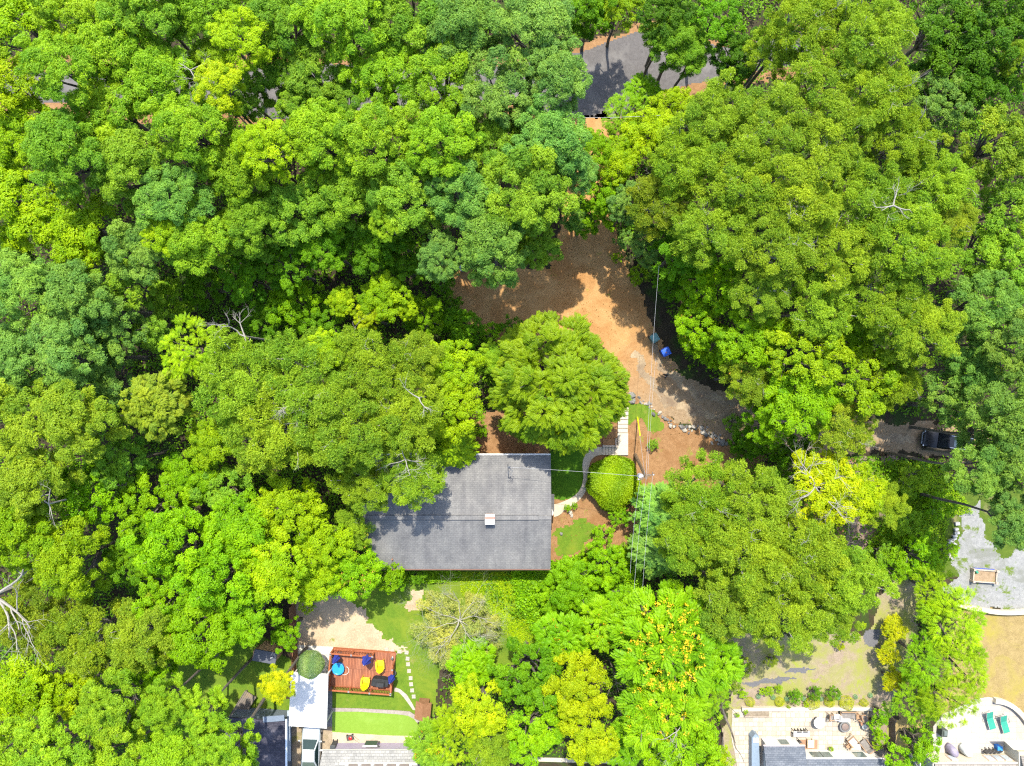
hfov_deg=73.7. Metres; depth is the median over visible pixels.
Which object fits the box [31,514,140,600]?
oak tree
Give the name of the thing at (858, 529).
leaf litter
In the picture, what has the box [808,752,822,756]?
window
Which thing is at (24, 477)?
oak tree
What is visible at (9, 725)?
oak tree
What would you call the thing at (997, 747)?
storage box
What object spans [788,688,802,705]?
shrub
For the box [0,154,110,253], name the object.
maple tree
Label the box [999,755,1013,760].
window
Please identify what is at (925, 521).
weeds
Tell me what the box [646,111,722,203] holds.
willow oak tree
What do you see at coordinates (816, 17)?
willow oak tree
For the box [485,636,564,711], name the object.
woodland tree
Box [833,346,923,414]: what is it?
willow oak tree
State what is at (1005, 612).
retaining wall
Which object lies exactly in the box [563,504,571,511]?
shrub
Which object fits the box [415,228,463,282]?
oak tree
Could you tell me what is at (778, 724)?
patio
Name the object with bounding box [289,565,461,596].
hedge growth
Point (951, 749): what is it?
covered chair
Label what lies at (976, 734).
patio
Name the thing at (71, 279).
oak tree
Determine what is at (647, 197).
willow oak tree
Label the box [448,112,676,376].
driveway
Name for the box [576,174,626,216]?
woodland tree
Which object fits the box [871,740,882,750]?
shrub
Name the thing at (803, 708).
wall
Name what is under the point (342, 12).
oak tree
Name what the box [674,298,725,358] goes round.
woodland tree
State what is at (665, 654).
mimosa tree
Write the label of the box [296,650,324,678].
globe conifer
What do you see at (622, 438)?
garden stairs
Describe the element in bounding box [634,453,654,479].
utility pole
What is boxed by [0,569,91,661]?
willow oak tree
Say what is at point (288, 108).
oak tree
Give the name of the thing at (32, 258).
woodland tree
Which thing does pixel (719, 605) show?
willow oak tree
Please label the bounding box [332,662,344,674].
plastic tub
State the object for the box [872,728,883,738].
shrub
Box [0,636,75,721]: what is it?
maple tree
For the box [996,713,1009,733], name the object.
sun lounger
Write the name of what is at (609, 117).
overhead wire
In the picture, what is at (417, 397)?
dead tree
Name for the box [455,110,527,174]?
oak tree
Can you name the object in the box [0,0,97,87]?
maple tree
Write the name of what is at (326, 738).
parking strip
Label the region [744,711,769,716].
bench
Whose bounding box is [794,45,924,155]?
willow oak tree
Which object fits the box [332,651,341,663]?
closed parasol
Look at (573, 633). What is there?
mimosa tree
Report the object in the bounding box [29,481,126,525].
dead tree
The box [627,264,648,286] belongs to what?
shrub
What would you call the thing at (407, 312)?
maple tree
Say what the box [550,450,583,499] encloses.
lawn oval
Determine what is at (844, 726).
fire pit
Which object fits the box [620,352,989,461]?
gravel drive
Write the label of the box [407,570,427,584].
shrub
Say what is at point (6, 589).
dead tree
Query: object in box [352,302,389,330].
maple tree
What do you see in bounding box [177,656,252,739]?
oak tree
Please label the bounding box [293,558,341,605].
maple tree
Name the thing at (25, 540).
oak tree
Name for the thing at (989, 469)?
oak tree
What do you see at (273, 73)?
oak tree
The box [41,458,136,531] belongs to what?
woodland tree
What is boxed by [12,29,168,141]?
oak tree
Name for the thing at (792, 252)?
willow oak tree
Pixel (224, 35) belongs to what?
maple tree
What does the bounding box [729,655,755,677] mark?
shrub
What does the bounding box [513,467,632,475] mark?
overhead wire
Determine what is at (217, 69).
maple tree
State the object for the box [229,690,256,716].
plank walkway
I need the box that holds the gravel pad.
[298,645,332,673]
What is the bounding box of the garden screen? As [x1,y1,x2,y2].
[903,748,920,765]
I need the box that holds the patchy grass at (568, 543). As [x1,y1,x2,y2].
[552,518,598,556]
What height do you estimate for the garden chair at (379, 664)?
1.042 m
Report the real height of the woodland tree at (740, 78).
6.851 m
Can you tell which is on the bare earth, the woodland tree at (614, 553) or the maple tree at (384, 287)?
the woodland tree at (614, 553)
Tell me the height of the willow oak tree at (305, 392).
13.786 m
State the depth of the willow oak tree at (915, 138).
49.47 m
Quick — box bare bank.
[763,453,857,538]
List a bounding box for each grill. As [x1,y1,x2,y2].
[371,675,388,687]
[936,726,947,736]
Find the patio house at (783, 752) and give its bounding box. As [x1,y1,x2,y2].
[749,730,886,765]
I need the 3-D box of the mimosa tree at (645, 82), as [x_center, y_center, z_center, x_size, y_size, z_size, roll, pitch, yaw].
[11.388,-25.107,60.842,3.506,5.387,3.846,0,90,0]
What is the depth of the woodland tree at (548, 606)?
60.62 m
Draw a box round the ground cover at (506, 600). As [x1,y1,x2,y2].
[460,571,535,646]
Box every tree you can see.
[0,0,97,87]
[0,45,52,116]
[0,92,117,178]
[0,142,69,198]
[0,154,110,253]
[0,228,36,280]
[0,247,82,332]
[0,321,87,393]
[0,375,116,465]
[0,447,101,523]
[0,491,101,573]
[0,562,48,664]
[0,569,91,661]
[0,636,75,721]
[0,699,62,765]
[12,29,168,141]
[12,689,139,765]
[20,107,155,200]
[26,0,169,89]
[26,310,150,395]
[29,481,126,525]
[31,191,124,268]
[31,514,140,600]
[32,379,168,464]
[33,595,130,680]
[33,659,114,725]
[35,258,152,340]
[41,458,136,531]
[54,239,111,278]
[71,76,195,167]
[74,9,201,124]
[75,355,158,406]
[75,666,164,744]
[76,715,152,765]
[82,293,158,364]
[90,120,214,214]
[90,258,182,311]
[90,435,170,491]
[95,0,218,80]
[100,218,206,286]
[101,527,167,586]
[104,592,185,673]
[111,37,228,145]
[115,466,183,540]
[117,370,207,442]
[119,505,216,584]
[123,642,181,694]
[130,309,197,353]
[131,162,249,241]
[131,558,191,619]
[136,697,223,765]
[137,651,219,731]
[139,213,241,265]
[140,91,265,187]
[146,277,197,324]
[156,596,245,674]
[157,450,220,506]
[158,312,226,381]
[161,193,256,276]
[166,0,265,84]
[168,538,265,612]
[171,49,236,116]
[175,48,246,124]
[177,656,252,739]
[180,262,230,310]
[182,417,241,470]
[188,35,266,117]
[188,463,253,517]
[189,127,291,214]
[191,324,286,435]
[192,58,287,160]
[192,688,274,765]
[195,309,291,355]
[202,486,282,566]
[205,4,280,86]
[214,65,294,146]
[217,253,272,307]
[218,581,284,648]
[220,190,292,263]
[222,375,321,478]
[230,117,298,183]
[233,532,317,603]
[236,0,323,85]
[240,290,286,340]
[249,326,356,421]
[250,472,327,542]
[252,51,311,99]
[254,239,316,296]
[257,645,308,705]
[259,173,329,247]
[264,280,324,336]
[270,615,303,653]
[271,390,310,431]
[275,86,331,147]
[278,43,355,110]
[280,96,364,184]
[288,0,388,103]
[289,214,350,271]
[289,381,401,475]
[291,513,357,572]
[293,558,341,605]
[298,303,349,340]
[303,326,354,374]
[315,160,391,241]
[324,284,363,316]
[324,457,393,515]
[326,319,409,407]
[327,80,375,153]
[329,541,385,601]
[331,92,421,198]
[331,504,375,549]
[337,39,420,119]
[341,213,412,275]
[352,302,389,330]
[357,270,411,322]
[358,372,444,462]
[362,144,452,233]
[365,0,443,95]
[368,203,410,253]
[369,438,446,511]
[376,447,426,479]
[379,239,423,285]
[386,330,446,392]
[391,293,418,321]
[392,565,511,679]
[397,36,481,131]
[400,378,435,414]
[401,106,486,198]
[403,291,444,342]
[403,716,459,765]
[408,589,502,678]
[411,377,485,445]
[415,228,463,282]
[419,0,507,97]
[423,153,499,233]
[424,339,486,403]
[425,700,477,764]
[426,418,479,468]
[442,307,484,348]
[445,633,497,687]
[450,672,506,737]
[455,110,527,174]
[456,203,529,289]
[458,44,544,141]
[462,721,516,765]
[474,337,506,373]
[480,143,579,236]
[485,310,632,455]
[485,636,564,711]
[488,0,574,98]
[501,92,592,193]
[505,694,562,765]
[507,224,563,270]
[521,34,592,112]
[532,610,588,662]
[535,584,567,615]
[540,648,612,720]
[544,555,603,615]
[552,140,598,210]
[555,699,619,765]
[559,198,591,231]
[561,0,598,38]
[569,212,594,240]
[571,0,617,51]
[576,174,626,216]
[579,594,623,653]
[580,127,611,180]
[580,190,615,234]
[586,540,627,588]
[588,574,641,617]
[592,0,644,47]
[595,135,642,186]
[601,89,641,136]
[605,180,643,226]
[607,584,717,697]
[607,657,632,695]
[607,708,654,765]
[614,660,712,753]
[618,105,678,165]
[623,71,663,117]
[625,173,695,242]
[626,530,684,579]
[627,479,692,538]
[629,221,665,271]
[635,0,698,67]
[636,710,723,765]
[638,16,673,75]
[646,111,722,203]
[647,220,717,281]
[648,86,694,122]
[649,1,709,81]
[651,273,682,302]
[652,500,727,576]
[652,700,684,765]
[656,578,703,630]
[659,447,737,531]
[666,190,757,270]
[672,38,716,89]
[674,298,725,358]
[675,255,743,317]
[680,66,752,150]
[683,682,730,727]
[684,634,746,693]
[686,0,745,71]
[688,130,788,222]
[692,566,772,643]
[694,510,799,607]
[695,324,747,371]
[709,26,761,84]
[711,303,784,368]
[714,353,775,406]
[715,79,818,180]
[716,54,751,92]
[718,457,801,547]
[724,202,819,289]
[727,260,792,323]
[727,424,767,459]
[729,23,792,103]
[738,145,846,240]
[738,577,833,656]
[739,399,796,448]
[742,0,844,91]
[757,369,846,440]
[759,511,850,608]
[762,316,846,386]
[762,432,820,483]
[765,268,872,343]
[769,88,878,184]
[771,24,861,124]
[776,448,863,530]
[781,214,888,296]
[782,435,861,534]
[786,0,918,114]
[793,154,925,244]
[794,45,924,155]
[798,392,881,459]
[798,579,864,647]
[802,341,903,416]
[803,542,900,615]
[807,310,882,353]
[809,261,925,339]
[813,179,911,243]
[821,200,965,291]
[822,461,889,524]
[833,99,942,183]
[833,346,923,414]
[845,289,967,368]
[852,481,911,529]
[864,147,979,229]
[867,196,982,252]
[874,639,901,665]
[877,71,973,145]
[880,612,908,641]
[881,665,905,692]
[884,439,1016,498]
[887,0,988,73]
[889,674,940,724]
[891,312,968,341]
[896,629,952,690]
[898,32,1019,113]
[899,336,1004,396]
[902,368,972,427]
[906,371,1023,453]
[908,563,963,622]
[909,403,1010,460]
[911,102,1023,189]
[913,585,987,667]
[914,671,983,729]
[918,0,1023,79]
[920,488,1023,550]
[921,443,1023,493]
[923,628,989,695]
[925,209,1023,280]
[926,307,1023,378]
[932,52,1023,124]
[934,269,1023,340]
[943,246,1023,303]
[953,178,1023,239]
[965,38,1023,96]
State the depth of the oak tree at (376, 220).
49.58 m
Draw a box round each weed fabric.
[742,676,795,687]
[785,667,815,672]
[863,628,881,647]
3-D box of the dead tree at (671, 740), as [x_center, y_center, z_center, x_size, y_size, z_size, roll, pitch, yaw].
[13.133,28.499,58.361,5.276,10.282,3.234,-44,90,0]
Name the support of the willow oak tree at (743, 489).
on the ground at (662, 318)
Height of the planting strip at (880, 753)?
0.050 m
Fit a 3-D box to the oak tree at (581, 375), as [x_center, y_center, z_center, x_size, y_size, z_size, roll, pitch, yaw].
[3.832,0.037,57.510,12.333,12.189,12.199,0,90,0]
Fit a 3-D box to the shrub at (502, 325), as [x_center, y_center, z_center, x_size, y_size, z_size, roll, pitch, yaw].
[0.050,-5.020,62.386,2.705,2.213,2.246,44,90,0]
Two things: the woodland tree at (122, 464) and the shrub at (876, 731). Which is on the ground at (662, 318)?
the woodland tree at (122, 464)
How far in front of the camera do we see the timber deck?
63.16 m
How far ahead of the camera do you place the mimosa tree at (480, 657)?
59.53 m
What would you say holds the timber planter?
on the bare earth
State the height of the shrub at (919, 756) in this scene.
3.999 m
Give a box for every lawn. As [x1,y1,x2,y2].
[133,636,290,765]
[329,563,572,716]
[891,607,1023,765]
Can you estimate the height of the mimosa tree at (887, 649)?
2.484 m
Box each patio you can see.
[731,709,868,765]
[933,697,1023,752]
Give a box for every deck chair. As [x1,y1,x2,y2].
[845,733,858,745]
[859,737,874,753]
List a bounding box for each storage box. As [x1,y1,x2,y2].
[330,739,337,748]
[994,744,1002,750]
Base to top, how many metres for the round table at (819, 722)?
0.750 m
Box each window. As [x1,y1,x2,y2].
[364,741,377,744]
[776,739,790,744]
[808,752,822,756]
[820,752,832,756]
[851,752,866,756]
[945,755,959,760]
[982,755,996,760]
[991,755,1004,760]
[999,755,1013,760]
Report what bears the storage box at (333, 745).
on the terrace
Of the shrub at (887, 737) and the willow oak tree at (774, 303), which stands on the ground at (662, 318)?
the willow oak tree at (774, 303)
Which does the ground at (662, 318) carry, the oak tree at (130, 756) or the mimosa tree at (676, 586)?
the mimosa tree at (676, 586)
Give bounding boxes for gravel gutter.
[327,686,331,726]
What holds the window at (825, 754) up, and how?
in the patio house at (783, 752)
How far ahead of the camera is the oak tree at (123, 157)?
48.74 m
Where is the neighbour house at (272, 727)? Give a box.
[225,707,291,765]
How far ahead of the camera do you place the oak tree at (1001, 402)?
49.01 m
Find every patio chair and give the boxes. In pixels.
[826,712,834,721]
[832,712,841,721]
[843,741,853,750]
[855,713,863,720]
[858,713,867,722]
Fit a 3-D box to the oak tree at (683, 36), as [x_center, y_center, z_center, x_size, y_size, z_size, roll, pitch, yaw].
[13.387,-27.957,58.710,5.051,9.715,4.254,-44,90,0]
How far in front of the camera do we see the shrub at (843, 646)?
62.86 m
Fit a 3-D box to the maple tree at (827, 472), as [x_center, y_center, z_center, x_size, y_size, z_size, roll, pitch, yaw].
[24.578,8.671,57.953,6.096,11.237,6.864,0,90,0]
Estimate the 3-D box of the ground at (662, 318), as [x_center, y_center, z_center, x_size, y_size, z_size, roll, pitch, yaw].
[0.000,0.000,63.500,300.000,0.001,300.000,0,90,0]
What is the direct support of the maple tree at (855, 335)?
on the ground at (662, 318)
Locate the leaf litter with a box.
[842,455,898,549]
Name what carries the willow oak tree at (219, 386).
on the ground at (662, 318)
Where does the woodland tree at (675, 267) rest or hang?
on the ground at (662, 318)
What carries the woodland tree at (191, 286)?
on the ground at (662, 318)
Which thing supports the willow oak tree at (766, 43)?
on the ground at (662, 318)
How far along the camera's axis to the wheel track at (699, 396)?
63.46 m
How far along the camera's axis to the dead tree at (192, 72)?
48.15 m
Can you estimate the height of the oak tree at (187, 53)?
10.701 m
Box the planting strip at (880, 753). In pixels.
[869,708,886,760]
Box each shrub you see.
[298,595,316,615]
[374,559,405,591]
[378,570,405,594]
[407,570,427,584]
[432,278,455,295]
[437,291,463,315]
[449,323,478,352]
[472,419,488,437]
[479,321,500,342]
[497,313,522,333]
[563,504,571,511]
[578,544,596,563]
[590,524,615,544]
[608,507,631,527]
[610,252,622,263]
[611,228,632,250]
[620,532,634,551]
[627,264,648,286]
[647,438,658,451]
[704,743,736,765]
[719,678,741,694]
[722,413,745,432]
[728,441,753,461]
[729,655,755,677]
[737,686,747,698]
[759,687,765,694]
[763,653,778,667]
[763,686,773,695]
[774,683,782,693]
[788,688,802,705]
[807,685,822,700]
[824,686,841,701]
[836,641,845,649]
[864,537,899,567]
[866,716,882,730]
[871,701,894,725]
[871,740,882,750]
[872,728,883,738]
[873,730,889,745]
[877,546,912,585]
[883,741,911,765]
[885,508,922,538]
[893,461,931,498]
[895,531,942,580]
[900,725,942,763]
[922,490,958,523]
[938,541,959,561]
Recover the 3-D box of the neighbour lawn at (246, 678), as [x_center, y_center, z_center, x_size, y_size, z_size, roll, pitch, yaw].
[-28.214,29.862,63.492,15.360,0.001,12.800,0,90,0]
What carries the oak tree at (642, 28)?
on the ground at (662, 318)
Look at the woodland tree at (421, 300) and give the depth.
58.33 m
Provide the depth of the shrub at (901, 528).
61.31 m
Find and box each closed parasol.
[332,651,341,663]
[362,653,371,665]
[388,670,395,683]
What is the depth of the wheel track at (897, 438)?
63.46 m
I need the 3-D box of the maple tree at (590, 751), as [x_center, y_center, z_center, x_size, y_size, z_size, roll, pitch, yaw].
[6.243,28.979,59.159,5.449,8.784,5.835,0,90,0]
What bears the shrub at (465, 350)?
on the ground at (662, 318)
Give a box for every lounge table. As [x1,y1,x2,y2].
[806,738,813,747]
[850,743,860,749]
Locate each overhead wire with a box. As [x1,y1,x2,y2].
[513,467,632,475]
[584,115,658,117]
[646,270,658,470]
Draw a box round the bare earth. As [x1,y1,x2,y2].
[551,397,767,568]
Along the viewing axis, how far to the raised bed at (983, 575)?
63.18 m
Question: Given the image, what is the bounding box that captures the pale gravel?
[943,500,1023,609]
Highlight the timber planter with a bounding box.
[602,438,617,446]
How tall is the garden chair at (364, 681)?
1.042 m
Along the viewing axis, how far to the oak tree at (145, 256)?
50.78 m
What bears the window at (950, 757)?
in the cream house at (1012, 754)
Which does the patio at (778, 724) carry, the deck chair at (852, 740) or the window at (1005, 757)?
the deck chair at (852, 740)
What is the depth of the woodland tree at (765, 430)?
55.15 m
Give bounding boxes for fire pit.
[839,721,850,731]
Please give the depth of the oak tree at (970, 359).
52.76 m
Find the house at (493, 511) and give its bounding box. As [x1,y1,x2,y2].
[362,453,553,569]
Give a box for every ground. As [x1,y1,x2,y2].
[0,0,1023,765]
[863,453,1023,579]
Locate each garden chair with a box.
[360,675,369,690]
[375,659,383,673]
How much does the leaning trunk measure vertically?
4.418 m
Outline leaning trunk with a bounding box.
[716,702,743,761]
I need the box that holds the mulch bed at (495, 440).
[469,410,549,452]
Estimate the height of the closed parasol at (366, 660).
2.350 m
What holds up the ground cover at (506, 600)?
on the ground at (662, 318)
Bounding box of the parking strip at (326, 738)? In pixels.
[292,726,331,765]
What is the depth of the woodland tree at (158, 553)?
53.35 m
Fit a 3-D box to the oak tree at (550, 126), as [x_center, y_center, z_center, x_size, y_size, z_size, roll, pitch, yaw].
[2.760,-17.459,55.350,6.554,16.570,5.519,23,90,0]
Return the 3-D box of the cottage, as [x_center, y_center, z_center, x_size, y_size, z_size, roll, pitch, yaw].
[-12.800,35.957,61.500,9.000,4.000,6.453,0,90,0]
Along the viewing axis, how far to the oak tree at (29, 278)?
50.54 m
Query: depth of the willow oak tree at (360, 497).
53.85 m
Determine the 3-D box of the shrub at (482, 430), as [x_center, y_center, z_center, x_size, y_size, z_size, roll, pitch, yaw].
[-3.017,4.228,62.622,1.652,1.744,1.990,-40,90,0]
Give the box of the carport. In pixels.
[289,667,332,728]
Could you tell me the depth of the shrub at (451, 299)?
61.31 m
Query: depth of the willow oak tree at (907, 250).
48.24 m
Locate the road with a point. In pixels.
(615, 65)
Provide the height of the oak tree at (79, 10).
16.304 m
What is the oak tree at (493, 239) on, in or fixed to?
on the ground at (662, 318)
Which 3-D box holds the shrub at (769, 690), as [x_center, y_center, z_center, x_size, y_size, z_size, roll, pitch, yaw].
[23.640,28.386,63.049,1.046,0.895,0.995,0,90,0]
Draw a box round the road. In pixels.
[0,32,816,118]
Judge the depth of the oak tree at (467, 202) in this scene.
48.93 m
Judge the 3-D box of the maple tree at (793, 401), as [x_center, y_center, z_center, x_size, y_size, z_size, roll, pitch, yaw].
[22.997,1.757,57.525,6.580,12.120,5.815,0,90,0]
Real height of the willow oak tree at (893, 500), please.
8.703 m
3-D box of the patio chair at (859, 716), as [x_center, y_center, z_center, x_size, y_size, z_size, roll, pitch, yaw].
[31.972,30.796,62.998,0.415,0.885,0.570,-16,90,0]
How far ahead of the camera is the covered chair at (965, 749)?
62.67 m
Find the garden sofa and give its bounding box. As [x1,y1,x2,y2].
[840,711,857,719]
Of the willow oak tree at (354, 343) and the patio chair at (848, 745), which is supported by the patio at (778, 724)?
the patio chair at (848, 745)
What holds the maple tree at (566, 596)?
on the ground at (662, 318)
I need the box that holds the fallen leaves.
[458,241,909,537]
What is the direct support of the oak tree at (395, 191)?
on the ground at (662, 318)
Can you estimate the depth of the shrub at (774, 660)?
62.37 m
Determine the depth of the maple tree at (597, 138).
54.51 m
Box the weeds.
[867,459,975,580]
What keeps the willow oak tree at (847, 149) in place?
on the ground at (662, 318)
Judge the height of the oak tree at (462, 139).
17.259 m
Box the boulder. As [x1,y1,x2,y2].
[629,392,635,398]
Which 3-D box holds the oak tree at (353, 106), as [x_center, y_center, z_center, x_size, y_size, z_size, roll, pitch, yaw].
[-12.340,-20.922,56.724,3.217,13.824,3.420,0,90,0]
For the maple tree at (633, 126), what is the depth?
55.42 m
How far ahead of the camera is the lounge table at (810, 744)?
62.99 m
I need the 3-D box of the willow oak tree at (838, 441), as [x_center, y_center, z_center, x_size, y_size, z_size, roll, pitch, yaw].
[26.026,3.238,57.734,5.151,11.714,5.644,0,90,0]
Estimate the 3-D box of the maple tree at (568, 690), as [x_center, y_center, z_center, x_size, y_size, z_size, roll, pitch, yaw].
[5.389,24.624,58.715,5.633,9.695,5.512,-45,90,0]
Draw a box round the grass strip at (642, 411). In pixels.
[627,403,663,433]
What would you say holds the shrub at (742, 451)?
on the bare earth
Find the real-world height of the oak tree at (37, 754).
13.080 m
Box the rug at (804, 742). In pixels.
[800,740,816,748]
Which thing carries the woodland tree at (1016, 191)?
on the ground at (662, 318)
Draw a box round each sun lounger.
[982,711,995,729]
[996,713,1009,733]
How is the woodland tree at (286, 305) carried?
on the ground at (662, 318)
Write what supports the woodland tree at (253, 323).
on the ground at (662, 318)
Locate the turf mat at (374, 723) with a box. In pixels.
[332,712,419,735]
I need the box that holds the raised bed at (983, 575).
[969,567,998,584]
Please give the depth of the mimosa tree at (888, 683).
61.46 m
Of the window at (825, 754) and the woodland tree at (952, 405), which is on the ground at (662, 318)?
the woodland tree at (952, 405)
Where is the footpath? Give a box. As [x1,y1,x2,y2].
[553,447,601,516]
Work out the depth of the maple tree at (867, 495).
54.54 m
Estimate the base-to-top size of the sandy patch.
0.001 m
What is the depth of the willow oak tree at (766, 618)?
52.63 m
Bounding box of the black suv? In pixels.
[920,428,973,451]
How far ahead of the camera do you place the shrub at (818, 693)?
62.48 m
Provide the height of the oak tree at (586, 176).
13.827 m
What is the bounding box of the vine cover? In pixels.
[510,543,643,652]
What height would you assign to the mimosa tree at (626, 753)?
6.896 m
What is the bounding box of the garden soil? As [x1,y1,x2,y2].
[721,572,920,765]
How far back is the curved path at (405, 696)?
63.47 m
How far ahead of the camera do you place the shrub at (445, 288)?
61.50 m
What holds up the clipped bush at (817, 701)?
on the garden soil
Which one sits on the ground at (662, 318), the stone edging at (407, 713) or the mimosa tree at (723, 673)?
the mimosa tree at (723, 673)
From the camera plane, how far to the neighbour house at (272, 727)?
60.90 m
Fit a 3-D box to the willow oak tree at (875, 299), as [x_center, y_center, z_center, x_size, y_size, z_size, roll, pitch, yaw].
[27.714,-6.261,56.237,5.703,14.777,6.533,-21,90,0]
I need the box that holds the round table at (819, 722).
[814,717,824,728]
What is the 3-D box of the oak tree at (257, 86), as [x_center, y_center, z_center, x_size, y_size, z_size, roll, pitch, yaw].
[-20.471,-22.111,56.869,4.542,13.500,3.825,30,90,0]
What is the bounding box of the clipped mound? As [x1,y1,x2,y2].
[585,455,642,512]
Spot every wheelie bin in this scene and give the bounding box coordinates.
[648,333,659,342]
[659,346,671,356]
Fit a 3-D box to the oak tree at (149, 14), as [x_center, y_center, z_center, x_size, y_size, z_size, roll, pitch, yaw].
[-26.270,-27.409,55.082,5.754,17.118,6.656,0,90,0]
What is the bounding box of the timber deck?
[328,647,395,695]
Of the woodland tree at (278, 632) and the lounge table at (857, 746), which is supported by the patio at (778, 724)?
the lounge table at (857, 746)
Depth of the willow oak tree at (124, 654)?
54.17 m
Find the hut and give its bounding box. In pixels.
[414,698,431,720]
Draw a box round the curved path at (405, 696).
[394,687,414,709]
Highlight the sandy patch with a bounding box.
[404,590,423,611]
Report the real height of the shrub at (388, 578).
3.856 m
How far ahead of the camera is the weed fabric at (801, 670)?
63.48 m
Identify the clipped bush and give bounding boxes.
[744,696,754,706]
[774,696,784,706]
[806,696,819,709]
[824,697,834,707]
[839,695,854,710]
[859,698,868,706]
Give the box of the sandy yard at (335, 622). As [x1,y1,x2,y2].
[291,591,408,654]
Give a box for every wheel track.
[630,350,735,422]
[649,335,787,422]
[798,429,919,444]
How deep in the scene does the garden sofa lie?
62.97 m
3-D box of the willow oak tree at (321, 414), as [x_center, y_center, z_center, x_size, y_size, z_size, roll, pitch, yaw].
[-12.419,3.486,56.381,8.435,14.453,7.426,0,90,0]
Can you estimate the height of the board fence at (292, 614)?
1.980 m
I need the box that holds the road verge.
[3,21,841,134]
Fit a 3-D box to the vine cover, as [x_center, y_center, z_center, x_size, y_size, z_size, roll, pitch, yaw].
[6.569,20.319,62.827,12.296,1.639,9.241,-13,90,0]
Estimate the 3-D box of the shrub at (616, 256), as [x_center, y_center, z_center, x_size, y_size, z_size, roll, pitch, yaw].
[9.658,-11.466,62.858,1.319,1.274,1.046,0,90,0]
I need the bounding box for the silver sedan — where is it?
[298,727,322,765]
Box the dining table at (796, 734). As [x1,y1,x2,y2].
[791,728,808,736]
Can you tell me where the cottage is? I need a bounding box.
[320,741,417,765]
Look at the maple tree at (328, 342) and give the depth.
51.40 m
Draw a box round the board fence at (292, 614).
[289,602,297,671]
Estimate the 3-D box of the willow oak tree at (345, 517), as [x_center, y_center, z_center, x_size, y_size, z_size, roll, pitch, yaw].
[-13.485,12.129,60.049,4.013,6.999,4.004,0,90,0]
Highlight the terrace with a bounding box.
[332,732,420,765]
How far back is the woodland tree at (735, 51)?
55.29 m
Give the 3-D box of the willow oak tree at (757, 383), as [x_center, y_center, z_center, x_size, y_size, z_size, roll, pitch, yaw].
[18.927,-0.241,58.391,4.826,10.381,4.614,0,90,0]
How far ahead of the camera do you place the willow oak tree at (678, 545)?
53.79 m
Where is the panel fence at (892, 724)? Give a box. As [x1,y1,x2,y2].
[889,716,896,753]
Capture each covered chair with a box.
[944,742,958,756]
[958,743,972,756]
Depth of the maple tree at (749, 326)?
53.33 m
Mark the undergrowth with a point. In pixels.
(492, 380)
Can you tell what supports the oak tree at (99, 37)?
on the ground at (662, 318)
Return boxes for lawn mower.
[346,734,357,742]
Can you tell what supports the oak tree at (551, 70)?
on the ground at (662, 318)
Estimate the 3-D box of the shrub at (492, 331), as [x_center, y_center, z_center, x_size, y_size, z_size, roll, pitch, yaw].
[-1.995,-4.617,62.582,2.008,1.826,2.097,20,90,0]
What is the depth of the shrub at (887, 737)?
61.74 m
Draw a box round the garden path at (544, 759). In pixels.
[492,756,629,763]
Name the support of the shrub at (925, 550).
on the weedy ground at (1006, 551)
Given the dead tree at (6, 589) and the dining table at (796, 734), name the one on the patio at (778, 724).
the dining table at (796, 734)
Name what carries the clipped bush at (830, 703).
on the garden soil
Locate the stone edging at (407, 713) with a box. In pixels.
[332,708,418,722]
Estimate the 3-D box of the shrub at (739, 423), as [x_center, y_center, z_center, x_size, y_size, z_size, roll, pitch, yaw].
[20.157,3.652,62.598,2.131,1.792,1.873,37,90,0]
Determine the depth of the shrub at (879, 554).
61.13 m
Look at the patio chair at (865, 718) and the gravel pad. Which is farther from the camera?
the gravel pad
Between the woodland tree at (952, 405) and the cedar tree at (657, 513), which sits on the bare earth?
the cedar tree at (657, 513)
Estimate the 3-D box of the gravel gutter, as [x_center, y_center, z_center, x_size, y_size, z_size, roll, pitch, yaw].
[-16.976,29.810,63.496,0.524,0.048,4.286,0,90,0]
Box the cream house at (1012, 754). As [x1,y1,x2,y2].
[922,740,1023,765]
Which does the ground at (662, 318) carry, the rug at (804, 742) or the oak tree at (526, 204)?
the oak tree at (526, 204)
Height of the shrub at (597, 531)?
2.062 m
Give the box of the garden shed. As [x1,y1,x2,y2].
[252,640,283,663]
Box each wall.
[741,705,871,710]
[960,604,1023,614]
[992,697,1023,721]
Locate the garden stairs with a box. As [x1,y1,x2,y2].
[602,407,628,454]
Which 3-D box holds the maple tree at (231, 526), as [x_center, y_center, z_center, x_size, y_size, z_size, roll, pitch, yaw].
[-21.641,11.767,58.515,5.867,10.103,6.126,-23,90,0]
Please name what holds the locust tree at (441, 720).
on the ground at (662, 318)
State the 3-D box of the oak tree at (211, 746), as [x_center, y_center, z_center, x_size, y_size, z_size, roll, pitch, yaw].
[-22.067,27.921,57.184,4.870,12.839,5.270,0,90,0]
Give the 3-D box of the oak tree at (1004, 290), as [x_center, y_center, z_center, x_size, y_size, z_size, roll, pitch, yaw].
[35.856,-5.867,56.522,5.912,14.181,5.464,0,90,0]
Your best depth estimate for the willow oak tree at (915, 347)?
49.99 m
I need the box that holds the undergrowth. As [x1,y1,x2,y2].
[0,0,1023,765]
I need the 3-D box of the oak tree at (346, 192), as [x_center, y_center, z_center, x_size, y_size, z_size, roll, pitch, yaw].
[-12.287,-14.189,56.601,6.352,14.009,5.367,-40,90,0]
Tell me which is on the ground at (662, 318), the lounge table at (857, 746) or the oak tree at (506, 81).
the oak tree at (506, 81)
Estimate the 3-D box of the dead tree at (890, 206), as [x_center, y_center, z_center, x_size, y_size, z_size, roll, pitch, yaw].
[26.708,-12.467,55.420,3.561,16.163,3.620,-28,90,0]
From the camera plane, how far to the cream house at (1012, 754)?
62.01 m
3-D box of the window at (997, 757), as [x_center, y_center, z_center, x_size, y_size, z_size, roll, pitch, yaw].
[44.524,34.366,62.550,0.780,0.950,0.100,0,90,0]

